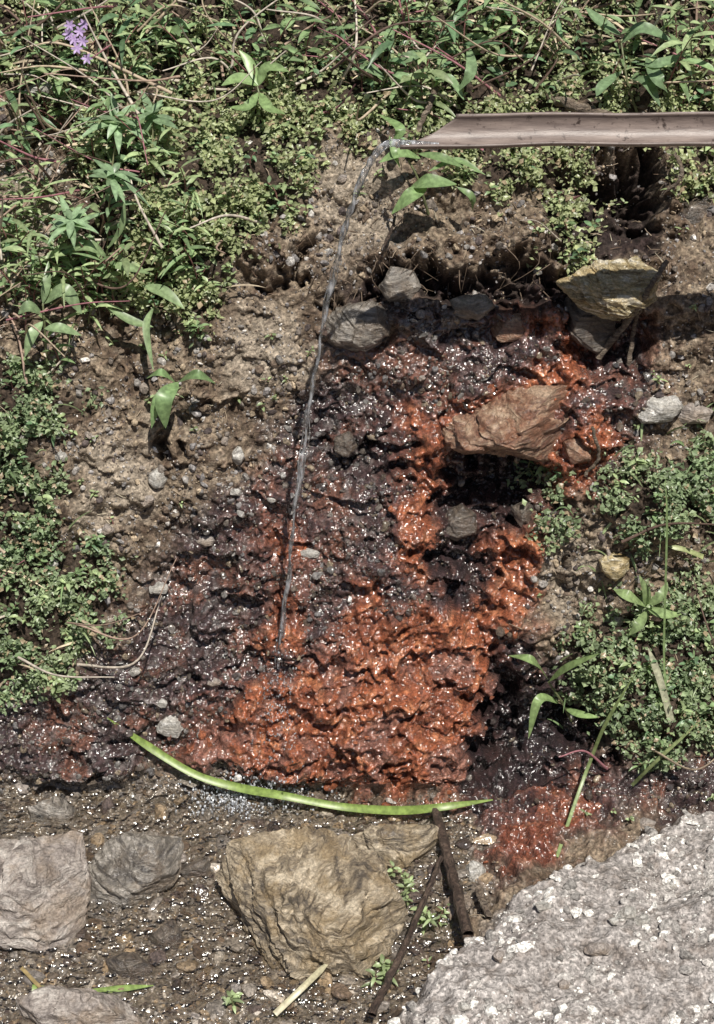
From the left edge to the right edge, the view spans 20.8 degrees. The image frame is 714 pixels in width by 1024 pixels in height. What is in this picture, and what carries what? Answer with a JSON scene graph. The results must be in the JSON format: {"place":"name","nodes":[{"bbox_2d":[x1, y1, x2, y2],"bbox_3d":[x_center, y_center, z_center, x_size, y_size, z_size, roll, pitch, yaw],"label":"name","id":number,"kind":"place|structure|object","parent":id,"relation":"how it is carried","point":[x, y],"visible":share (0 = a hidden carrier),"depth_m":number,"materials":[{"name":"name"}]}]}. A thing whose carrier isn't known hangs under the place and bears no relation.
{"place":"outdoors","nodes":[
{"label":"outdoors","id":0,"kind":"place"},
{"bbox_2d":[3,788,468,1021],"bbox_3d":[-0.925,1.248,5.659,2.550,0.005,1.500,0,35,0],"label":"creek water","id":1,"kind":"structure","parent":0,"point":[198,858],"depth_m":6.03,"materials":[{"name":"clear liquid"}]},
{"bbox_2d":[168,770,335,830],"bbox_3d":[-0.330,0.866,6.086,0.557,0.181,0.208,0,35,0],"label":"water splash","id":2,"kind":"object","parent":1,"relation":"on","point":[233,802],"visible":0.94,"depth_m":6.14,"materials":[{"name":"liquid"}]},
{"bbox_2d":[0,0,713,1023],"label":"ground","id":3,"kind":"structure","parent":0,"point":[526,844],"depth_m":5.94,"materials":[{"name":"orange soil"}]},
{"bbox_2d":[20,966,41,987],"bbox_3d":[-0.890,1.334,5.490,0.184,0.012,0.017,28,44,34],"label":"dry straw","id":4,"kind":"object","parent":3,"relation":"on","point":[29,975],"visible":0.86,"depth_m":5.52,"materials":[{"name":"beige plant"}]},
{"bbox_2d":[24,81,55,95],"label":"quartz pebble","id":5,"kind":"object","parent":3,"relation":"on","point":[45,87],"visible":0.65,"depth_m":5.88,"materials":[{"name":"white stone"}]},
{"bbox_2d":[0,830,91,955],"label":"block rock","id":6,"kind":"object","parent":3,"relation":"on","point":[45,885],"visible":0.87,"depth_m":5.67,"materials":[{"name":"grey stone"}]},
{"bbox_2d":[18,261,81,371],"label":"broad leaf plant","id":7,"kind":"object","parent":3,"relation":"on","point":[71,298],"visible":0.98,"depth_m":5.67,"materials":[{"name":"green plant"}]},
{"bbox_2d":[28,795,76,828],"bbox_3d":[-0.955,0.955,6.108,0.152,0.118,0.092,0,35,0],"label":"brown stone","id":8,"kind":"object","parent":3,"relation":"on","point":[55,810],"visible":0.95,"depth_m":6.08,"materials":[{"name":"stone"}]},
{"bbox_2d":[55,452,67,461],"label":"quartz pebble","id":9,"kind":"object","parent":3,"relation":"on","point":[60,456],"visible":1,"depth_m":5.84,"materials":[{"name":"white stone"}]},
{"bbox_2d":[62,19,92,105],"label":"purple flower plant","id":10,"kind":"object","parent":3,"relation":"on","point":[81,41],"visible":0.97,"depth_m":5.74,"materials":[{"name":"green plant"}]},
{"bbox_2d":[15,985,141,1023],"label":"flat stone","id":11,"kind":"object","parent":3,"relation":"on","point":[50,1004],"visible":1,"depth_m":5.40,"materials":[{"name":"beige stone"}]},
{"bbox_2d":[32,985,152,992],"bbox_3d":[-0.746,1.349,5.505,0.344,0.033,0.015,-1,35,-1],"label":"grass blade","id":12,"kind":"object","parent":3,"relation":"on","point":[109,989],"depth_m":5.51,"materials":[{"name":"green plant"}]},
{"bbox_2d":[102,523,114,534],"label":"schist pebble","id":13,"kind":"object","parent":3,"relation":"on","point":[107,529],"visible":1,"depth_m":5.94,"materials":[{"name":"beige stone"}]},
{"bbox_2d":[48,90,177,271],"bbox_3d":[-0.705,-0.924,5.685,0.304,0.499,0.503,11,36,15],"label":"whorled leaf plant","id":14,"kind":"object","parent":3,"relation":"on","point":[72,220],"visible":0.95,"depth_m":5.66,"materials":[{"name":"green plant"}]},
{"bbox_2d":[69,203,183,370],"bbox_3d":[-0.673,-0.674,5.704,0.337,0.472,0.129,18,39,24],"label":"broad leaf plant","id":15,"kind":"object","parent":3,"relation":"on","point":[167,293],"visible":0.92,"depth_m":5.71,"materials":[{"name":"green plant"}]},
{"bbox_2d":[105,952,152,979],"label":"brown stone","id":16,"kind":"object","parent":3,"relation":"on","point":[130,964],"visible":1,"depth_m":5.56,"materials":[{"name":"stone"}]},
{"bbox_2d":[128,667,140,676],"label":"quartz pebble","id":17,"kind":"object","parent":3,"relation":"on","point":[134,671],"visible":1,"depth_m":6.06,"materials":[{"name":"white stone"}]},
{"bbox_2d":[88,831,183,912],"bbox_3d":[-0.671,1.104,5.891,0.327,0.285,0.234,-16,38,-21],"label":"creek rock","id":18,"kind":"object","parent":3,"relation":"on","point":[128,869],"visible":0.75,"depth_m":5.80,"materials":[{"name":"grey stone"}]},
{"bbox_2d":[140,495,154,506],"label":"schist pebble","id":19,"kind":"object","parent":3,"relation":"on","point":[149,500],"visible":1,"depth_m":5.92,"materials":[{"name":"beige stone"}]},
{"bbox_2d":[148,467,167,488],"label":"quartz pebble","id":20,"kind":"object","parent":3,"relation":"on","point":[157,479],"visible":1,"depth_m":5.92,"materials":[{"name":"white stone"}]},
{"bbox_2d":[149,581,168,594],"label":"quartz pebble","id":21,"kind":"object","parent":3,"relation":"on","point":[156,588],"visible":0.97,"depth_m":6.03,"materials":[{"name":"white stone"}]},
{"bbox_2d":[157,698,167,707],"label":"quartz pebble","id":22,"kind":"object","parent":3,"relation":"on","point":[162,703],"visible":1,"depth_m":6.09,"materials":[{"name":"white stone"}]},
{"bbox_2d":[147,920,183,951],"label":"brown stone","id":23,"kind":"object","parent":3,"relation":"on","point":[168,936],"visible":0.94,"depth_m":5.66,"materials":[{"name":"stone"}]},
{"bbox_2d":[156,715,183,737],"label":"quartz pebble","id":24,"kind":"object","parent":3,"relation":"on","point":[168,726],"visible":1,"depth_m":6.14,"materials":[{"name":"grey stone"}]},
{"bbox_2d":[147,368,215,428],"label":"broad leaf plant","id":25,"kind":"object","parent":3,"relation":"on","point":[162,401],"visible":1,"depth_m":5.73,"materials":[{"name":"green plant"}]},
{"bbox_2d":[180,857,210,878],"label":"brown stone","id":26,"kind":"object","parent":3,"relation":"on","point":[200,867],"visible":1,"depth_m":5.88,"materials":[{"name":"brown stone"}]},
{"bbox_2d":[196,535,214,547],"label":"schist pebble","id":27,"kind":"object","parent":3,"relation":"on","point":[204,541],"visible":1,"depth_m":5.98,"materials":[{"name":"beige stone"}]},
{"bbox_2d":[207,677,221,686],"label":"schist pebble","id":28,"kind":"object","parent":3,"relation":"on","point":[215,682],"visible":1,"depth_m":6.08,"materials":[{"name":"beige stone"}]},
{"bbox_2d":[230,488,240,495],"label":"quartz pebble","id":29,"kind":"object","parent":3,"relation":"on","point":[235,492],"visible":1,"depth_m":5.91,"materials":[{"name":"white stone"}]},
{"bbox_2d":[232,446,244,464],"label":"quartz pebble","id":30,"kind":"object","parent":3,"relation":"on","point":[238,456],"visible":1,"depth_m":5.90,"materials":[{"name":"white stone"}]},
{"bbox_2d":[221,50,288,118],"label":"broad leaf plant","id":31,"kind":"object","parent":3,"relation":"on","point":[258,78],"visible":0.99,"depth_m":5.77,"materials":[{"name":"green plant"}]},
{"bbox_2d":[0,760,511,1023],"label":"creek gravel","id":32,"kind":"structure","parent":3,"relation":"on","point":[103,831],"depth_m":5.73,"materials":[{"name":"brown gravel"}]},
{"bbox_2d":[267,497,274,503],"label":"quartz pebble","id":33,"kind":"object","parent":3,"relation":"on","point":[270,500],"visible":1,"depth_m":5.92,"materials":[{"name":"white stone"}]},
{"bbox_2d":[107,717,492,814],"bbox_3d":[-0.182,0.805,6.058,1.212,0.249,0.083,4,35,6],"label":"grass blade","id":34,"kind":"object","parent":3,"relation":"on","point":[249,789],"depth_m":6.09,"materials":[{"name":"green plant"}]},
{"bbox_2d":[273,964,327,1015],"bbox_3d":[-0.144,1.337,5.475,0.228,0.053,0.025,-29,44,-35],"label":"dry straw","id":35,"kind":"object","parent":3,"relation":"on","point":[297,992],"visible":1,"depth_m":5.45,"materials":[{"name":"beige plant"}]},
{"bbox_2d":[300,548,319,557],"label":"quartz pebble","id":36,"kind":"object","parent":3,"relation":"on","point":[310,553],"visible":1,"depth_m":5.99,"materials":[{"name":"white stone"}]},
{"bbox_2d":[215,826,407,980],"bbox_3d":[-0.136,1.220,5.753,0.572,0.433,0.475,0,35,0],"label":"boulder","id":37,"kind":"object","parent":3,"relation":"on","point":[306,902],"visible":0.79,"depth_m":5.62,"materials":[{"name":"beige stone"}]},
{"bbox_2d":[221,861,450,1013],"bbox_3d":[-0.024,1.281,5.580,0.340,0.096,0.751,27,43,33],"label":"creekside herb","id":38,"kind":"object","parent":3,"relation":"on","point":[385,966],"visible":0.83,"depth_m":5.71,"materials":[{"name":"green plant"}]},
{"bbox_2d":[244,139,438,778],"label":"falling water","id":39,"kind":"structure","parent":3,"relation":"on","point":[312,388],"depth_m":5.56,"materials":[{"name":"clear liquid"}]},
{"bbox_2d":[337,174,346,182],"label":"schist pebble","id":40,"kind":"object","parent":3,"relation":"on","point":[341,178],"visible":1,"depth_m":5.78,"materials":[{"name":"beige stone"}]},
{"bbox_2d":[334,431,357,457],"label":"brown stone","id":41,"kind":"object","parent":3,"relation":"on","point":[345,444],"visible":1,"depth_m":5.91,"materials":[{"name":"stone"}]},
{"bbox_2d":[319,301,390,351],"bbox_3d":[-0.010,-0.555,5.831,0.226,0.174,0.180,0,35,0],"label":"wedge rock","id":42,"kind":"object","parent":3,"relation":"on","point":[364,326],"visible":0.98,"depth_m":5.77,"materials":[{"name":"grey stone"}]},
{"bbox_2d":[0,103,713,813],"bbox_3d":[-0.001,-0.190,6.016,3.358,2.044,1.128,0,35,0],"label":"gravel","id":43,"kind":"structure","parent":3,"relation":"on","point":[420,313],"depth_m":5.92,"materials":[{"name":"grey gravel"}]},
{"bbox_2d":[0,0,713,918],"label":"dead stems and roots","id":44,"kind":"object","parent":3,"relation":"on","point":[222,64],"visible":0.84,"depth_m":5.79,"materials":[{"name":"brown plant"}]},
{"bbox_2d":[0,0,713,772],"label":"ground cover plants","id":45,"kind":"object","parent":3,"relation":"on","point":[690,680],"visible":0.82,"depth_m":5.86,"materials":[{"name":"green plant"}]},
{"bbox_2d":[0,0,713,966],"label":"undergrowth","id":46,"kind":"object","parent":3,"relation":"on","point":[56,254],"depth_m":5.81,"materials":[{"name":"green plant"}]},
{"bbox_2d":[381,189,395,250],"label":"dead branch","id":47,"kind":"object","parent":3,"relation":"on","point":[392,225],"visible":0.98,"depth_m":5.73,"materials":[{"name":"wood"}]},
{"bbox_2d":[352,824,438,876],"bbox_3d":[0.118,1.040,5.954,0.301,0.169,0.156,0,35,0],"label":"slate rock","id":48,"kind":"object","parent":3,"relation":"on","point":[403,846],"visible":0.65,"depth_m":5.91,"materials":[{"name":"beige stone"}]},
{"bbox_2d":[379,266,421,301],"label":"grey stone","id":49,"kind":"object","parent":3,"relation":"on","point":[396,284],"visible":1,"depth_m":5.79,"materials":[{"name":"grey stone"}]},
{"bbox_2d":[368,855,443,1017],"bbox_3d":[0.151,1.216,5.617,0.032,0.042,0.629,12,37,16],"label":"dead branch","id":50,"kind":"object","parent":3,"relation":"on","point":[391,972],"visible":1,"depth_m":5.55,"materials":[{"name":"brown wood"}]},
{"bbox_2d":[360,22,476,106],"bbox_3d":[0.196,-1.315,5.830,0.351,0.224,0.200,9,36,12],"label":"broad leaf plant","id":51,"kind":"object","parent":3,"relation":"on","point":[470,70],"visible":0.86,"depth_m":5.78,"materials":[{"name":"green plant"}]},
{"bbox_2d":[418,375,425,381],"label":"schist pebble","id":52,"kind":"object","parent":3,"relation":"on","point":[421,377],"visible":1,"depth_m":5.83,"materials":[{"name":"grey stone"}]},
{"bbox_2d":[379,115,484,214],"bbox_3d":[0.179,-0.976,5.702,0.344,0.276,0.208,14,37,19],"label":"broad leaf plant","id":53,"kind":"object","parent":3,"relation":"on","point":[417,189],"visible":0.96,"depth_m":5.68,"materials":[{"name":"green plant"}]},
{"bbox_2d":[431,808,473,937],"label":"dead branch","id":54,"kind":"object","parent":3,"relation":"on","point":[462,914],"visible":1,"depth_m":5.77,"materials":[{"name":"brown wood"}]},
{"bbox_2d":[445,504,476,540],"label":"brown stone","id":55,"kind":"object","parent":3,"relation":"on","point":[462,518],"visible":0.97,"depth_m":6.01,"materials":[{"name":"stone"}]},
{"bbox_2d":[458,1001,470,1011],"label":"quartz pebble","id":56,"kind":"object","parent":3,"relation":"on","point":[463,1006],"visible":1,"depth_m":5.25,"materials":[{"name":"white stone"}]},
{"bbox_2d":[450,294,494,319],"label":"grey stone","id":57,"kind":"object","parent":3,"relation":"on","point":[474,306],"visible":1,"depth_m":5.76,"materials":[{"name":"grey stone"}]},
{"bbox_2d":[465,860,485,881],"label":"quartz pebble","id":58,"kind":"object","parent":3,"relation":"on","point":[476,869],"visible":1,"depth_m":5.88,"materials":[{"name":"white stone"}]},
{"bbox_2d":[493,950,504,962],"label":"schist pebble","id":59,"kind":"object","parent":3,"relation":"on","point":[498,955],"visible":1,"depth_m":5.40,"materials":[{"name":"beige stone"}]},
{"bbox_2d":[442,385,568,461],"bbox_3d":[0.448,-0.256,5.904,0.412,0.285,0.334,0,35,0],"label":"ledge rock","id":60,"kind":"object","parent":3,"relation":"on","point":[520,422],"visible":0.98,"depth_m":5.82,"materials":[{"name":"brown stone"}]},
{"bbox_2d":[491,313,531,342],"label":"brown stone","id":61,"kind":"object","parent":3,"relation":"on","point":[507,330],"visible":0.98,"depth_m":5.81,"materials":[{"name":"brown stone"}]},
{"bbox_2d":[510,502,532,526],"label":"brown stone","id":62,"kind":"object","parent":3,"relation":"on","point":[521,513],"visible":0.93,"depth_m":6.00,"materials":[{"name":"stone"}]},
{"bbox_2d":[535,901,551,912],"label":"quartz pebble","id":63,"kind":"object","parent":3,"relation":"on","point":[541,906],"visible":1,"depth_m":5.56,"materials":[{"name":"white stone"}]},
{"bbox_2d":[387,809,713,1023],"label":"dirt mound pebbles","id":64,"kind":"object","parent":3,"relation":"on","point":[570,886],"visible":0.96,"depth_m":5.46,"materials":[{"name":"stone"}]},
{"bbox_2d":[508,653,599,738],"bbox_3d":[0.617,0.571,6.044,0.257,0.405,0.172,-15,38,-20],"label":"broad leaf plant","id":65,"kind":"object","parent":3,"relation":"on","point":[539,700],"visible":0.99,"depth_m":6.09,"materials":[{"name":"green plant"}]},
{"bbox_2d":[400,111,713,149],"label":"split pipe spout","id":66,"kind":"object","parent":3,"relation":"on","point":[533,129],"visible":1,"depth_m":5.12,"materials":[{"name":"brown plastic"}]},
{"bbox_2d":[558,979,568,989],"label":"schist pebble","id":67,"kind":"object","parent":3,"relation":"on","point":[563,984],"visible":1,"depth_m":5.34,"materials":[{"name":"beige stone"}]},
{"bbox_2d":[563,438,590,464],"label":"brown stone","id":68,"kind":"object","parent":3,"relation":"on","point":[576,450],"visible":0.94,"depth_m":5.88,"materials":[{"name":"brown stone"}]},
{"bbox_2d":[564,296,615,353],"bbox_3d":[0.693,-0.567,5.863,0.164,0.178,0.177,0,35,0],"label":"dark ledge rock","id":69,"kind":"object","parent":3,"relation":"on","point":[591,332],"visible":0.7,"depth_m":5.80,"materials":[{"name":"grey stone"}]},
{"bbox_2d":[584,426,600,476],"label":"dead branch","id":70,"kind":"object","parent":3,"relation":"on","point":[593,466],"visible":1,"depth_m":5.86,"materials":[{"name":"brown wood"}]},
{"bbox_2d":[590,482,599,491],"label":"quartz pebble","id":71,"kind":"object","parent":3,"relation":"on","point":[597,486],"visible":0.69,"depth_m":5.93,"materials":[{"name":"white stone"}]},
{"bbox_2d":[556,668,638,856],"bbox_3d":[0.687,0.738,5.918,0.325,0.563,0.117,-30,45,-35],"label":"grass blade","id":72,"kind":"object","parent":3,"relation":"on","point":[609,716],"depth_m":6.04,"materials":[{"name":"green plant"}]},
{"bbox_2d":[583,942,612,955],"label":"schist pebble","id":73,"kind":"object","parent":3,"relation":"on","point":[599,948],"visible":1,"depth_m":5.42,"materials":[{"name":"grey stone"}]},
{"bbox_2d":[556,255,660,320],"bbox_3d":[0.743,-0.658,5.763,0.306,0.222,0.246,0,35,0],"label":"yellow quartz rock","id":74,"kind":"object","parent":3,"relation":"on","point":[612,290],"visible":0.99,"depth_m":5.69,"materials":[{"name":"beige stone"}]},
{"bbox_2d":[608,917,618,925],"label":"quartz pebble","id":75,"kind":"object","parent":3,"relation":"on","point":[613,921],"visible":1,"depth_m":5.50,"materials":[{"name":"white stone"}]},
{"bbox_2d":[599,552,629,581],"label":"yellow stone","id":76,"kind":"object","parent":3,"relation":"on","point":[614,566],"visible":1,"depth_m":5.95,"materials":[{"name":"stone"}]},
{"bbox_2d":[610,617,623,626],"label":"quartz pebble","id":77,"kind":"object","parent":3,"relation":"on","point":[618,620],"visible":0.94,"depth_m":6.03,"materials":[{"name":"grey stone"}]},
{"bbox_2d":[616,905,636,919],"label":"quartz pebble","id":78,"kind":"object","parent":3,"relation":"on","point":[626,912],"visible":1,"depth_m":5.52,"materials":[{"name":"white stone"}]},
{"bbox_2d":[595,260,668,359],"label":"dead branch","id":79,"kind":"object","parent":3,"relation":"on","point":[612,339],"visible":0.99,"depth_m":5.76,"materials":[{"name":"brown wood"}]},
{"bbox_2d":[626,308,641,365],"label":"dead branch","id":80,"kind":"object","parent":3,"relation":"on","point":[631,347],"visible":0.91,"depth_m":5.84,"materials":[{"name":"brown wood"}]},
{"bbox_2d":[586,7,683,112],"bbox_3d":[0.782,-1.284,5.790,0.323,0.321,0.224,15,38,21],"label":"broad leaf plant","id":81,"kind":"object","parent":3,"relation":"on","point":[652,80],"visible":0.96,"depth_m":5.75,"materials":[{"name":"green plant"}]},
{"bbox_2d":[633,914,649,925],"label":"quartz pebble","id":82,"kind":"object","parent":3,"relation":"on","point":[641,919],"visible":1,"depth_m":5.50,"materials":[{"name":"white stone"}]},
{"bbox_2d":[614,575,680,635],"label":"broad leaf plant","id":83,"kind":"object","parent":3,"relation":"on","point":[641,619],"visible":0.96,"depth_m":5.94,"materials":[{"name":"green plant"}]},
{"bbox_2d":[640,817,655,828],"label":"schist pebble","id":84,"kind":"object","parent":3,"relation":"on","point":[645,822],"visible":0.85,"depth_m":6.03,"materials":[{"name":"beige stone"}]},
{"bbox_2d":[637,395,683,423],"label":"pale stone","id":85,"kind":"object","parent":3,"relation":"on","point":[665,409],"visible":0.97,"depth_m":5.81,"materials":[{"name":"white stone"}]},
{"bbox_2d":[648,648,674,722],"bbox_3d":[0.930,0.535,5.980,0.117,0.233,0.020,26,42,32],"label":"dry straw","id":86,"kind":"object","parent":3,"relation":"on","point":[660,682],"visible":1,"depth_m":5.97,"materials":[{"name":"beige plant"}]},
{"bbox_2d":[630,721,699,785],"bbox_3d":[0.959,0.766,6.068,0.191,0.282,0.038,2,35,3],"label":"grass blade","id":87,"kind":"object","parent":3,"relation":"on","point":[655,761],"depth_m":6.05,"materials":[{"name":"green plant"}]},
{"bbox_2d":[663,478,667,720],"bbox_3d":[0.928,0.277,5.847,0.016,0.837,0.128,-19,39,-24],"label":"grass blade","id":88,"kind":"object","parent":3,"relation":"on","point":[665,589],"depth_m":5.83,"materials":[{"name":"green plant"}]},
{"bbox_2d":[666,881,675,888],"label":"quartz pebble","id":89,"kind":"object","parent":3,"relation":"on","point":[672,884],"visible":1,"depth_m":5.73,"materials":[{"name":"white stone"}]},
{"bbox_2d":[660,146,683,197],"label":"dead branch","id":90,"kind":"object","parent":3,"relation":"on","point":[681,170],"visible":0.99,"depth_m":5.76,"materials":[{"name":"brown wood"}]},
{"bbox_2d":[668,545,703,558],"bbox_3d":[1.005,0.125,5.946,0.118,0.053,0.015,-3,35,-5],"label":"grass blade","id":91,"kind":"object","parent":3,"relation":"on","point":[689,551],"depth_m":5.94,"materials":[{"name":"green plant"}]},
{"bbox_2d":[677,403,712,423],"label":"pale stone","id":92,"kind":"object","parent":3,"relation":"on","point":[690,413],"visible":0.88,"depth_m":5.87,"materials":[{"name":"beige stone"}]},
{"bbox_2d":[678,193,713,227],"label":"grey stone","id":93,"kind":"object","parent":3,"relation":"on","point":[694,210],"visible":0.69,"depth_m":5.85,"materials":[{"name":"grey stone"}]},
{"bbox_2d":[411,86,438,142],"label":"dead branch","id":94,"kind":"object","parent":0,"point":[429,106],"visible":0.97,"depth_m":5.76,"materials":[{"name":"brown wood"}]},
{"bbox_2d":[474,885,491,917],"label":"dead branch","id":95,"kind":"object","parent":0,"point":[481,897],"visible":1,"depth_m":5.72,"materials":[{"name":"brown wood"}]},
{"bbox_2d":[563,550,573,587],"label":"dead branch","id":96,"kind":"object","parent":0,"point":[567,559],"visible":1,"depth_m":6.01,"materials":[{"name":"wood"}]},
{"bbox_2d":[546,91,613,112],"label":"dead branch","id":97,"kind":"object","parent":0,"point":[568,103],"visible":0.79,"depth_m":5.79,"materials":[{"name":"brown wood"}]}
]}

